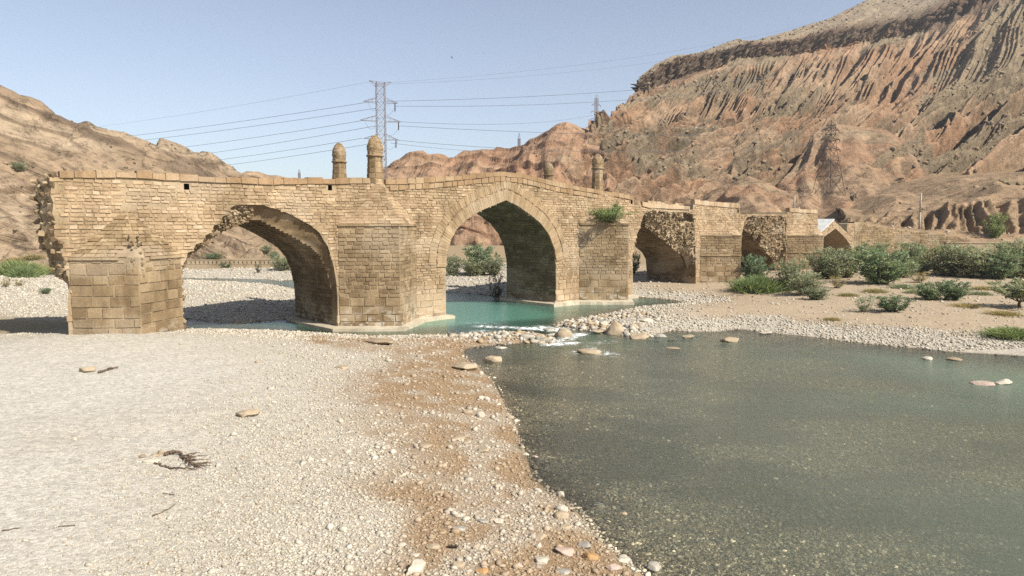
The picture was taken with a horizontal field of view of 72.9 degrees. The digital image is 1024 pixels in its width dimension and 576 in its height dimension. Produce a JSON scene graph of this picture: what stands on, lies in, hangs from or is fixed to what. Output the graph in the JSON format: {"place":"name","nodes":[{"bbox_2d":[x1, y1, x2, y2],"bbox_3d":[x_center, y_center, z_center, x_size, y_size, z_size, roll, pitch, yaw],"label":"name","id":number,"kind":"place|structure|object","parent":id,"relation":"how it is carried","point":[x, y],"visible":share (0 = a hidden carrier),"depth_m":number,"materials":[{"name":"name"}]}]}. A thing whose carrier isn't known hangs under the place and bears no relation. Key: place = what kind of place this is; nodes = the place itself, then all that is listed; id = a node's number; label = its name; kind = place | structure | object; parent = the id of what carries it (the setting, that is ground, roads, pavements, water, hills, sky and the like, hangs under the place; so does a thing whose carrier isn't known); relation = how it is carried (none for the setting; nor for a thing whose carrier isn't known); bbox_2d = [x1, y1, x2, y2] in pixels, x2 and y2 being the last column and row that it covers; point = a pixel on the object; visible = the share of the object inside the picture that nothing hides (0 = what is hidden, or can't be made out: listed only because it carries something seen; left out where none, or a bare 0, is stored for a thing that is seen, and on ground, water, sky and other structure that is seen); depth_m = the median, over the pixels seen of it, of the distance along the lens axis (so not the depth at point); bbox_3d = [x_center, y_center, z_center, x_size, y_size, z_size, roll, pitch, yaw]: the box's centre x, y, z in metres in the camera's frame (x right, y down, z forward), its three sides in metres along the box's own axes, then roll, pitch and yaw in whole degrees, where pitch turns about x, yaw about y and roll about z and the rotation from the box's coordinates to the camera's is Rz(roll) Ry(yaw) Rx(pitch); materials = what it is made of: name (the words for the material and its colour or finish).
{"place":"outdoors","nodes":[
{"label":"outdoors","id":0,"kind":"place"},
{"bbox_2d":[0,86,282,265],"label":"hill","id":1,"kind":"structure","parent":0,"point":[21,135],"depth_m":160.56,"materials":[{"name":"stone"}]},
{"bbox_2d":[9,161,29,171],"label":"bush","id":2,"kind":"object","parent":1,"relation":"on","point":[18,166],"visible":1,"depth_m":150.83,"materials":[{"name":"green plant"}]},
{"bbox_2d":[15,254,45,258],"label":"weed","id":3,"kind":"object","parent":1,"relation":"on","point":[27,256],"visible":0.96,"depth_m":127.14,"materials":[{"name":"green plant"}]},
{"bbox_2d":[0,85,263,256],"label":"scree","id":4,"kind":"structure","parent":1,"relation":"on","point":[12,173],"depth_m":161.99,"materials":[{"name":"stone"}]},
{"bbox_2d":[202,253,223,258],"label":"bush","id":5,"kind":"object","parent":1,"relation":"on","point":[213,256],"visible":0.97,"depth_m":138.96,"materials":[{"name":"green plant"}]},
{"bbox_2d":[243,171,285,178],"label":"hill","id":6,"kind":"structure","parent":0,"point":[260,174],"depth_m":338.50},
{"bbox_2d":[0,0,865,178],"label":"sky","id":7,"kind":"structure","parent":0,"point":[103,63],"materials":[{"name":"blue"}]},
{"bbox_2d":[0,245,1023,575],"bbox_3d":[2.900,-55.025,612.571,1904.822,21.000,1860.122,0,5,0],"label":"ground","id":8,"kind":"structure","parent":0,"point":[56,361],"depth_m":26.92,"materials":[{"name":"gravel"}]},
{"bbox_2d":[0,259,52,275],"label":"reed clump","id":9,"kind":"object","parent":8,"relation":"on","point":[5,267],"visible":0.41,"depth_m":101.99,"materials":[{"name":"plant"}]},
{"bbox_2d":[5,265,49,277],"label":"reed clump","id":10,"kind":"object","parent":8,"relation":"on","point":[22,271],"visible":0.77,"depth_m":96.07,"materials":[{"name":"plant"}]},
{"bbox_2d":[79,366,95,371],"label":"boulder","id":11,"kind":"object","parent":8,"relation":"on","point":[88,369],"visible":1,"depth_m":32.69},
{"bbox_2d":[154,462,200,470],"bbox_3d":[-9.972,5.303,20.486,1.529,0.162,0.661,0,5,0],"label":"driftwood","id":12,"kind":"object","parent":8,"relation":"on","point":[160,465],"visible":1,"depth_m":20.55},
{"bbox_2d":[164,450,211,467],"bbox_3d":[-9.794,5.194,21.162,2.219,0.208,0.835,5,7,42],"label":"driftwood","id":13,"kind":"object","parent":8,"relation":"on","point":[187,458],"visible":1,"depth_m":21.11,"materials":[{"name":"wood"}]},
{"bbox_2d":[183,259,287,268],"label":"canal wall","id":14,"kind":"structure","parent":8,"relation":"on","point":[210,263],"depth_m":119.12,"materials":[{"name":"beige concrete"}]},
{"bbox_2d":[236,409,259,417],"bbox_3d":[-9.993,4.787,26.244,0.868,0.358,0.516,-2,6,-25],"label":"boulder","id":15,"kind":"object","parent":8,"relation":"on","point":[247,413],"visible":0.91,"depth_m":26.14,"materials":[{"name":"stone"}]},
{"bbox_2d":[266,255,289,270],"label":"bush","id":16,"kind":"object","parent":8,"relation":"on","point":[282,264],"visible":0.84,"depth_m":113.85,"materials":[{"name":"green plant"}]},
{"bbox_2d":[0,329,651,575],"bbox_3d":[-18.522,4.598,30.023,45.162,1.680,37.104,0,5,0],"label":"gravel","id":17,"kind":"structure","parent":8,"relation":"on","point":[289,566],"depth_m":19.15,"materials":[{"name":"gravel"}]},
{"bbox_2d":[362,338,393,343],"bbox_3d":[-8.603,3.443,44.524,2.282,0.326,1.563,2,5,17],"label":"boulder","id":18,"kind":"object","parent":8,"relation":"on","point":[380,341],"visible":0.94,"depth_m":44.12,"materials":[{"name":"brown stone"}]},
{"bbox_2d":[361,80,400,178],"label":"lattice pylon","id":19,"kind":"object","parent":8,"relation":"on","point":[384,131],"visible":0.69,"depth_m":168.96,"materials":[{"name":"metal"}]},
{"bbox_2d":[133,102,366,135],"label":"power cable","id":20,"kind":"object","parent":19,"relation":"attached to","point":[254,119],"visible":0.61,"depth_m":190.74,"materials":[{"name":"metal"}]},
{"bbox_2d":[148,108,374,139],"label":"power cable","id":21,"kind":"object","parent":19,"relation":"attached to","point":[264,124],"visible":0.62,"depth_m":190.82,"materials":[{"name":"metal"}]},
{"bbox_2d":[399,140,819,151],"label":"power cable","id":22,"kind":"object","parent":19,"relation":"attached to","point":[601,151],"visible":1,"depth_m":178.15,"materials":[{"name":"metal"}]},
{"bbox_2d":[390,18,830,82],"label":"power cable","id":23,"kind":"object","parent":19,"relation":"attached to","point":[604,61],"visible":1,"depth_m":195.62,"materials":[{"name":"metal"}]},
{"bbox_2d":[424,80,797,106],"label":"power cable","id":24,"kind":"object","parent":19,"relation":"attached to","point":[600,101],"visible":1,"depth_m":191.56,"materials":[{"name":"metal"}]},
{"bbox_2d":[408,126,823,134],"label":"power cable","id":25,"kind":"object","parent":19,"relation":"attached to","point":[582,133],"visible":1,"depth_m":176.83,"materials":[{"name":"metal"}]},
{"bbox_2d":[415,63,871,100],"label":"power cable","id":26,"kind":"object","parent":19,"relation":"attached to","point":[626,90],"visible":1,"depth_m":186.44,"materials":[{"name":"metal"}]},
{"bbox_2d":[405,559,425,575],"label":"boulder","id":27,"kind":"object","parent":8,"relation":"on","point":[417,565],"visible":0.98,"depth_m":15.03,"materials":[{"name":"stone"}]},
{"bbox_2d":[426,543,439,549],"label":"stone","id":28,"kind":"object","parent":8,"relation":"on","point":[434,546],"visible":1,"depth_m":16.24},
{"bbox_2d":[29,135,853,335],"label":"stone bridge","id":29,"kind":"structure","parent":8,"relation":"on","point":[368,254],"depth_m":54.73,"materials":[{"name":"stone"}]},
{"bbox_2d":[588,202,641,222],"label":"bush","id":30,"kind":"object","parent":29,"relation":"on","point":[607,214],"visible":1,"depth_m":70.87,"materials":[{"name":"plant"}]},
{"bbox_2d":[446,254,463,275],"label":"bush","id":31,"kind":"object","parent":8,"relation":"on","point":[452,268],"visible":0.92,"depth_m":99.92,"materials":[{"name":"green plant"}]},
{"bbox_2d":[451,561,464,568],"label":"stone","id":32,"kind":"object","parent":8,"relation":"on","point":[458,564],"visible":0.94,"depth_m":15.38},
{"bbox_2d":[452,362,477,370],"bbox_3d":[-2.642,4.385,38.470,1.482,0.436,1.201,1,5,6],"label":"boulder","id":33,"kind":"object","parent":8,"relation":"on","point":[466,366],"visible":0.96,"depth_m":38.18,"materials":[{"name":"stone"}]},
{"bbox_2d":[460,257,491,275],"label":"bush","id":34,"kind":"object","parent":8,"relation":"on","point":[471,268],"visible":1,"depth_m":99.18,"materials":[{"name":"green plant"}]},
{"bbox_2d":[462,243,501,273],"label":"bush","id":35,"kind":"object","parent":8,"relation":"on","point":[484,253],"visible":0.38,"depth_m":101.56,"materials":[{"name":"green plant"}]},
{"bbox_2d":[479,256,505,274],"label":"bush","id":36,"kind":"object","parent":8,"relation":"on","point":[496,268],"visible":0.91,"depth_m":100.05,"materials":[{"name":"green plant"}]},
{"bbox_2d":[486,272,504,301],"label":"bush","id":37,"kind":"object","parent":8,"relation":"on","point":[498,294],"visible":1,"depth_m":76.09,"materials":[{"name":"green plant"}]},
{"bbox_2d":[447,329,562,346],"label":"cobbles","id":38,"kind":"object","parent":8,"relation":"on","point":[503,334],"visible":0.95,"depth_m":48.61,"materials":[{"name":"stone"}]},
{"bbox_2d":[0,262,1023,351],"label":"gravel","id":39,"kind":"structure","parent":8,"relation":"on","point":[56,286],"depth_m":60.57,"materials":[{"name":"gravel"}]},
{"bbox_2d":[535,556,547,564],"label":"stone","id":40,"kind":"object","parent":8,"relation":"on","point":[541,560],"visible":1,"depth_m":15.96,"materials":[{"name":"stone"}]},
{"bbox_2d":[553,511,568,518],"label":"stone","id":41,"kind":"object","parent":8,"relation":"on","point":[561,515],"visible":0.94,"depth_m":18.84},
{"bbox_2d":[555,504,567,511],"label":"stone","id":42,"kind":"object","parent":8,"relation":"on","point":[560,507],"visible":0.73,"depth_m":19.35,"materials":[{"name":"stone"}]},
{"bbox_2d":[555,568,570,575],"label":"stone","id":43,"kind":"object","parent":8,"relation":"on","point":[563,571],"visible":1,"depth_m":15.63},
{"bbox_2d":[555,328,572,339],"bbox_3d":[3.796,3.393,50.753,1.270,0.920,0.936,0,5,6],"label":"boulder","id":44,"kind":"object","parent":8,"relation":"on","point":[562,332],"visible":0.87,"depth_m":50.42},
{"bbox_2d":[554,547,574,556],"bbox_3d":[1.248,6.356,16.701,0.511,0.187,0.335,1,5,12],"label":"stone","id":45,"kind":"object","parent":8,"relation":"on","point":[567,551],"visible":0.99,"depth_m":16.62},
{"bbox_2d":[578,541,591,548],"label":"stone","id":46,"kind":"object","parent":8,"relation":"on","point":[585,544],"visible":0.99,"depth_m":17.18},
{"bbox_2d":[582,552,598,561],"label":"stone","id":47,"kind":"object","parent":8,"relation":"on","point":[589,556],"visible":0.98,"depth_m":16.44,"materials":[{"name":"orange stone"}]},
{"bbox_2d":[552,318,659,337],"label":"cobbles","id":48,"kind":"object","parent":8,"relation":"on","point":[626,328],"visible":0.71,"depth_m":54.08,"materials":[{"name":"stone"}]},
{"bbox_2d":[605,563,621,570],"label":"stone","id":49,"kind":"object","parent":8,"relation":"on","point":[613,567],"visible":0.98,"depth_m":16.05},
{"bbox_2d":[606,321,623,335],"bbox_3d":[7.793,3.201,51.815,1.473,1.504,1.054,1,5,15],"label":"boulder","id":50,"kind":"object","parent":8,"relation":"on","point":[615,328],"visible":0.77,"depth_m":51.50,"materials":[{"name":"stone"}]},
{"bbox_2d":[617,555,632,563],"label":"stone","id":51,"kind":"object","parent":8,"relation":"on","point":[624,559],"visible":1,"depth_m":16.60,"materials":[{"name":"stone"}]},
{"bbox_2d":[572,311,679,321],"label":"cobbles","id":52,"kind":"object","parent":8,"relation":"on","point":[624,315],"visible":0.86,"depth_m":58.46,"materials":[{"name":"stone"}]},
{"bbox_2d":[632,251,640,274],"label":"bush","id":53,"kind":"object","parent":8,"relation":"on","point":[636,264],"visible":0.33,"depth_m":98.68,"materials":[{"name":"green plant"}]},
{"bbox_2d":[631,333,648,339],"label":"boulder","id":54,"kind":"object","parent":8,"relation":"on","point":[637,336],"visible":0.94,"depth_m":49.92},
{"bbox_2d":[646,561,661,572],"bbox_3d":[3.319,6.572,16.314,0.358,0.316,0.279,3,6,31],"label":"boulder","id":55,"kind":"object","parent":8,"relation":"on","point":[654,567],"visible":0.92,"depth_m":16.23,"materials":[{"name":"grey stone"}]},
{"bbox_2d":[411,314,1023,575],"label":"river bed stones","id":56,"kind":"object","parent":8,"relation":"on","point":[811,558],"visible":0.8,"depth_m":23.49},
{"bbox_2d":[722,274,793,294],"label":"reed clump","id":57,"kind":"object","parent":8,"relation":"on","point":[760,284],"visible":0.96,"depth_m":75.75,"materials":[{"name":"plant"}]},
{"bbox_2d":[740,253,775,277],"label":"bush","id":58,"kind":"object","parent":8,"relation":"on","point":[752,268],"visible":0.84,"depth_m":85.90,"materials":[{"name":"green plant"}]},
{"bbox_2d":[769,256,813,290],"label":"bush","id":59,"kind":"object","parent":8,"relation":"on","point":[785,269],"visible":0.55,"depth_m":75.66,"materials":[{"name":"green plant"}]},
{"bbox_2d":[782,270,827,295],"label":"bush","id":60,"kind":"object","parent":8,"relation":"on","point":[806,281],"visible":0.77,"depth_m":71.00,"materials":[{"name":"green plant"}]},
{"bbox_2d":[796,287,835,299],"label":"bush","id":61,"kind":"object","parent":8,"relation":"on","point":[812,293],"visible":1,"depth_m":66.62,"materials":[{"name":"green plant"}]},
{"bbox_2d":[798,245,855,278],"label":"bush","id":62,"kind":"object","parent":8,"relation":"on","point":[826,269],"visible":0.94,"depth_m":88.34,"materials":[{"name":"green plant"}]},
{"bbox_2d":[830,275,846,287],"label":"bush","id":63,"kind":"object","parent":8,"relation":"on","point":[838,280],"visible":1,"depth_m":77.48,"materials":[{"name":"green plant"}]},
{"bbox_2d":[823,247,868,277],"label":"bush","id":64,"kind":"object","parent":8,"relation":"on","point":[851,273],"visible":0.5,"depth_m":89.04,"materials":[{"name":"green plant"}]},
{"bbox_2d":[835,292,862,296],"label":"weed","id":65,"kind":"object","parent":8,"relation":"on","point":[849,294],"visible":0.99,"depth_m":68.86,"materials":[{"name":"green plant"}]},
{"bbox_2d":[854,296,874,312],"bbox_3d":[29.502,1.351,57.978,1.554,1.487,1.773,4,6,37],"label":"bush","id":66,"kind":"object","parent":8,"relation":"on","point":[864,306],"visible":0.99,"depth_m":57.72,"materials":[{"name":"green plant"}]},
{"bbox_2d":[846,239,897,263],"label":"bush","id":67,"kind":"object","parent":8,"relation":"on","point":[868,246],"visible":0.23,"depth_m":106.77,"materials":[{"name":"green plant"}]},
{"bbox_2d":[856,288,890,293],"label":"weed","id":68,"kind":"object","parent":8,"relation":"on","point":[873,290],"visible":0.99,"depth_m":72.00,"materials":[{"name":"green plant"}]},
{"bbox_2d":[842,245,921,283],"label":"bush","id":69,"kind":"object","parent":8,"relation":"on","point":[876,272],"visible":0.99,"depth_m":80.66,"materials":[{"name":"green plant"}]},
{"bbox_2d":[867,294,914,311],"bbox_3d":[31.586,1.212,57.573,2.822,1.626,3.124,-1,5,-6],"label":"bush","id":70,"kind":"object","parent":8,"relation":"on","point":[890,305],"visible":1,"depth_m":57.32,"materials":[{"name":"green plant"}]},
{"bbox_2d":[885,283,916,289],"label":"weed","id":71,"kind":"object","parent":8,"relation":"on","point":[902,286],"visible":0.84,"depth_m":76.09,"materials":[{"name":"green plant"}]},
{"bbox_2d":[849,222,956,259],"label":"retaining wall","id":72,"kind":"structure","parent":8,"relation":"on","point":[864,232],"depth_m":119.93,"materials":[{"name":"stone"}]},
{"bbox_2d":[918,193,921,229],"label":"pole","id":73,"kind":"object","parent":72,"relation":"on","point":[919,224],"visible":0.83,"depth_m":121.83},
{"bbox_2d":[886,260,920,277],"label":"bush","id":74,"kind":"object","parent":8,"relation":"on","point":[907,275],"visible":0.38,"depth_m":87.95,"materials":[{"name":"green plant"}]},
{"bbox_2d":[892,241,927,267],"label":"bush","id":75,"kind":"object","parent":8,"relation":"on","point":[917,251],"visible":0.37,"depth_m":97.92,"materials":[{"name":"green plant"}]},
{"bbox_2d":[904,254,932,272],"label":"bush","id":76,"kind":"object","parent":8,"relation":"on","point":[923,269],"visible":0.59,"depth_m":93.07,"materials":[{"name":"green plant"}]},
{"bbox_2d":[907,271,930,282],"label":"bush","id":77,"kind":"object","parent":8,"relation":"on","point":[919,278],"visible":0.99,"depth_m":82.44,"materials":[{"name":"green plant"}]},
{"bbox_2d":[907,281,954,299],"bbox_3d":[39.159,0.282,64.825,3.718,1.784,3.646,0,5,0],"label":"bush","id":78,"kind":"object","parent":8,"relation":"on","point":[927,293],"visible":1,"depth_m":64.60,"materials":[{"name":"green plant"}]},
{"bbox_2d":[904,240,983,275],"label":"bush","id":79,"kind":"object","parent":8,"relation":"on","point":[939,253],"visible":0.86,"depth_m":89.75,"materials":[{"name":"green plant"}]},
{"bbox_2d":[934,279,978,299],"bbox_3d":[41.200,0.178,64.622,3.962,2.001,3.885,-2,6,-25],"label":"bush","id":80,"kind":"object","parent":8,"relation":"on","point":[956,294],"visible":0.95,"depth_m":64.23,"materials":[{"name":"green plant"}]},
{"bbox_2d":[941,302,983,307],"bbox_3d":[38.896,1.454,59.843,4.286,0.337,4.045,2,5,18],"label":"weed","id":81,"kind":"object","parent":8,"relation":"on","point":[968,305],"visible":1,"depth_m":59.61,"materials":[{"name":"green plant"}]},
{"bbox_2d":[943,243,1011,277],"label":"bush","id":82,"kind":"object","parent":8,"relation":"on","point":[975,271],"visible":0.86,"depth_m":87.23,"materials":[{"name":"green plant"}]},
{"bbox_2d":[967,291,995,295],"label":"weed","id":83,"kind":"object","parent":8,"relation":"on","point":[984,293],"visible":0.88,"depth_m":68.55,"materials":[{"name":"green plant"}]},
{"bbox_2d":[944,242,1021,260],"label":"wall","id":84,"kind":"structure","parent":8,"relation":"on","point":[981,244],"depth_m":117.69,"materials":[{"name":"beige concrete"}]},
{"bbox_2d":[968,285,998,290],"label":"weed","id":85,"kind":"object","parent":8,"relation":"on","point":[981,288],"visible":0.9,"depth_m":74.51,"materials":[{"name":"yellow plant"}]},
{"bbox_2d":[968,325,1023,340],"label":"reed clump","id":86,"kind":"object","parent":8,"relation":"on","point":[1012,333],"visible":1,"depth_m":46.85,"materials":[{"name":"plant"}]},
{"bbox_2d":[975,247,1023,278],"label":"bush","id":87,"kind":"object","parent":8,"relation":"on","point":[994,271],"visible":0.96,"depth_m":85.14,"materials":[{"name":"green plant"}]},
{"bbox_2d":[978,309,1023,316],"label":"weed","id":88,"kind":"object","parent":8,"relation":"on","point":[1007,313],"visible":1,"depth_m":54.94,"materials":[{"name":"yellow plant"}]},
{"bbox_2d":[986,276,1023,307],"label":"tree","id":89,"kind":"object","parent":8,"relation":"on","point":[1013,290],"visible":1,"depth_m":58.56,"materials":[{"name":"green plant"}]},
{"bbox_2d":[986,236,1023,277],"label":"bush","id":90,"kind":"object","parent":8,"relation":"on","point":[1003,245],"visible":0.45,"depth_m":86.86,"materials":[{"name":"green plant"}]},
{"bbox_2d":[383,122,651,245],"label":"red hill","id":91,"kind":"structure","parent":0,"point":[475,229],"depth_m":278.31,"materials":[{"name":"stone"}]},
{"bbox_2d":[42,273,1023,575],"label":"river water","id":92,"kind":"structure","parent":0,"point":[476,313],"depth_m":39.54,"materials":[{"name":"liquid"}]},
{"bbox_2d":[484,355,501,363],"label":"boulder","id":93,"kind":"object","parent":92,"relation":"in","point":[492,359],"visible":0.97,"depth_m":41.27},
{"bbox_2d":[577,348,600,355],"bbox_3d":[4.878,4.075,44.092,1.588,0.404,1.191,1,5,14],"label":"boulder","id":94,"kind":"object","parent":92,"relation":"in","point":[590,352],"visible":0.99,"depth_m":43.66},
{"bbox_2d":[720,337,738,343],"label":"boulder","id":95,"kind":"object","parent":92,"relation":"in","point":[730,339],"visible":0.96,"depth_m":48.34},
{"bbox_2d":[969,380,994,385],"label":"boulder","id":96,"kind":"object","parent":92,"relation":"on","point":[986,383],"visible":1,"depth_m":35.31,"materials":[{"name":"stone"}]},
{"bbox_2d":[995,379,1011,384],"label":"boulder","id":97,"kind":"object","parent":92,"relation":"in","point":[1004,382],"visible":0.98,"depth_m":35.31,"materials":[{"name":"stone"}]},
{"bbox_2d":[686,176,810,213],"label":"hill red cone","id":98,"kind":"object","parent":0,"point":[748,194],"visible":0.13,"depth_m":187.45,"materials":[{"name":"stone"}]},
{"bbox_2d":[562,0,1023,218],"bbox_3d":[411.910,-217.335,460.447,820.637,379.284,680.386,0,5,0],"label":"mountain","id":99,"kind":"structure","parent":0,"point":[913,46],"depth_m":306.85,"materials":[{"name":"stone"}]},
{"bbox_2d":[591,94,600,120],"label":"lattice pylon","id":100,"kind":"object","parent":99,"relation":"on","point":[596,99],"visible":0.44,"depth_m":338.53,"materials":[{"name":"metal"}]},
{"bbox_2d":[636,0,951,81],"bbox_3d":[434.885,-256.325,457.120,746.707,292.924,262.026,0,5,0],"label":"scree","id":101,"kind":"structure","parent":99,"relation":"on","point":[651,70],"depth_m":403.06,"materials":[{"name":"stone"}]},
{"bbox_2d":[574,2,1023,196],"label":"scree","id":102,"kind":"structure","parent":99,"relation":"on","point":[991,122],"depth_m":287.04,"materials":[{"name":"stone"}]},
{"bbox_2d":[776,124,919,222],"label":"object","id":103,"kind":"object","parent":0,"point":[860,149],"visible":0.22,"depth_m":203.63,"materials":[{"name":"stone"}]},
{"bbox_2d":[812,120,845,196],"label":"lattice pylon","id":104,"kind":"object","parent":103,"relation":"on","point":[830,141],"visible":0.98,"depth_m":188.90,"materials":[{"name":"metal"}]},
{"bbox_2d":[836,169,1023,241],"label":"terrace","id":105,"kind":"structure","parent":0,"point":[971,212],"depth_m":144.11,"materials":[{"name":"stone"}]},
{"bbox_2d":[873,175,1023,214],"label":"scree","id":106,"kind":"structure","parent":105,"relation":"on","point":[1007,182],"depth_m":151.08,"materials":[{"name":"stone"}]},
{"bbox_2d":[886,222,1022,241],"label":"scree","id":107,"kind":"structure","parent":105,"relation":"on","point":[947,231],"depth_m":128.25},
{"bbox_2d":[982,212,1009,237],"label":"tree","id":108,"kind":"object","parent":105,"relation":"on","point":[995,222],"visible":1,"depth_m":125.63,"materials":[{"name":"plant"}]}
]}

